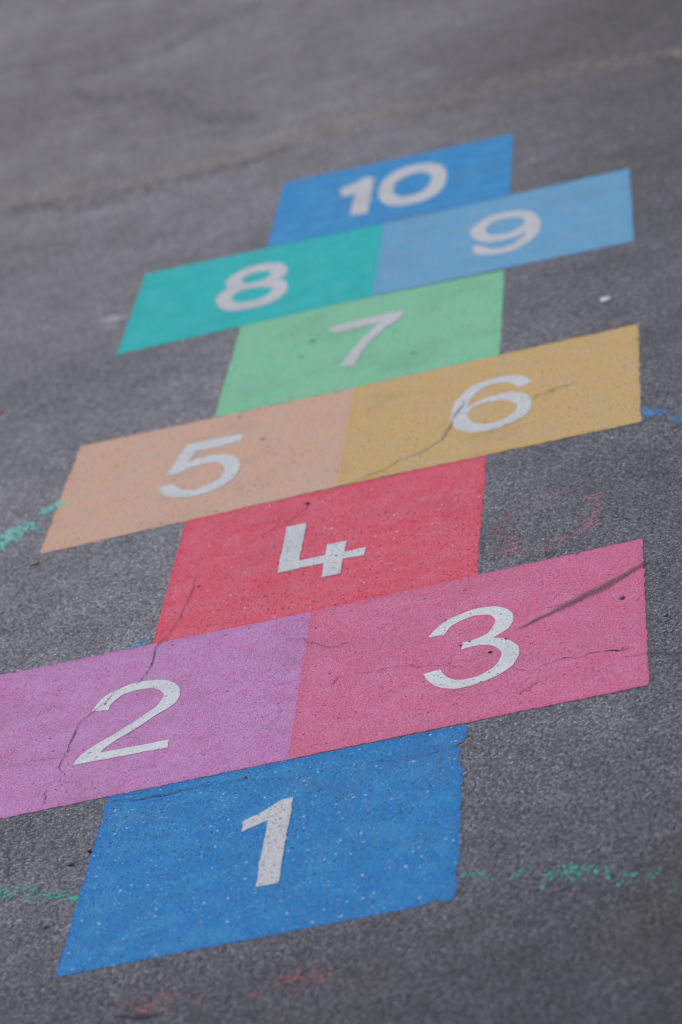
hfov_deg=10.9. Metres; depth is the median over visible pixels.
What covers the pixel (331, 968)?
chalk smudge
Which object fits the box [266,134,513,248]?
hopscotch square
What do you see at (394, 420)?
hopscotch square
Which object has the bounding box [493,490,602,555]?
chalk line
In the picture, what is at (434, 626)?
hopscotch square
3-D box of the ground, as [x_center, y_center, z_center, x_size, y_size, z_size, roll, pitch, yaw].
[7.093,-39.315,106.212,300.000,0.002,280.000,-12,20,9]
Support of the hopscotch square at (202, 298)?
on the ground
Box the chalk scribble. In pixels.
[0,884,78,904]
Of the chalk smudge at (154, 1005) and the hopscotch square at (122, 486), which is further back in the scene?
the hopscotch square at (122, 486)
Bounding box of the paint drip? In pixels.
[131,633,161,649]
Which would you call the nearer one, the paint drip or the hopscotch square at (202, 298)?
the paint drip
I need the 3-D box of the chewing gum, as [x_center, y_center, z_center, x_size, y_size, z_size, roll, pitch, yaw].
[0.421,-0.338,5.693,0.019,0.006,0.026,-9,21,16]
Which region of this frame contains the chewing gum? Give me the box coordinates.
[600,296,611,301]
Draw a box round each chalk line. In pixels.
[0,501,67,550]
[461,858,680,891]
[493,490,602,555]
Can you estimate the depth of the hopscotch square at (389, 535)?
4.96 m
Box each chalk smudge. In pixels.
[94,312,127,328]
[123,991,205,1014]
[251,965,336,1000]
[638,405,681,423]
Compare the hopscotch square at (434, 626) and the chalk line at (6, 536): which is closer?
the hopscotch square at (434, 626)
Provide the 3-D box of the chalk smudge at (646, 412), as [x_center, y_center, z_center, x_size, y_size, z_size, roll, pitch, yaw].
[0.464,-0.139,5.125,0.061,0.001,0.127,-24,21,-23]
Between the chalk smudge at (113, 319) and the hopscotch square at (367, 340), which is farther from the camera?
the chalk smudge at (113, 319)
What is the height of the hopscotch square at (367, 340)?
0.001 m
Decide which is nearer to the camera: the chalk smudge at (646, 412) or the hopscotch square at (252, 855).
the hopscotch square at (252, 855)
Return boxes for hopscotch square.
[0,612,309,818]
[40,388,354,553]
[55,724,467,977]
[116,224,383,354]
[152,455,485,643]
[214,270,504,416]
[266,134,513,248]
[288,539,648,759]
[337,324,641,486]
[373,168,634,295]
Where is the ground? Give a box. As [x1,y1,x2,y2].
[0,0,681,1023]
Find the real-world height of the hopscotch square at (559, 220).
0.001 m
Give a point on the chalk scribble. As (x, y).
(67, 895)
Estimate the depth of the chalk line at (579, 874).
3.86 m
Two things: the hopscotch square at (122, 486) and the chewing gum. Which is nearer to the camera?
the hopscotch square at (122, 486)
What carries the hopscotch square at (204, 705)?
on the ground

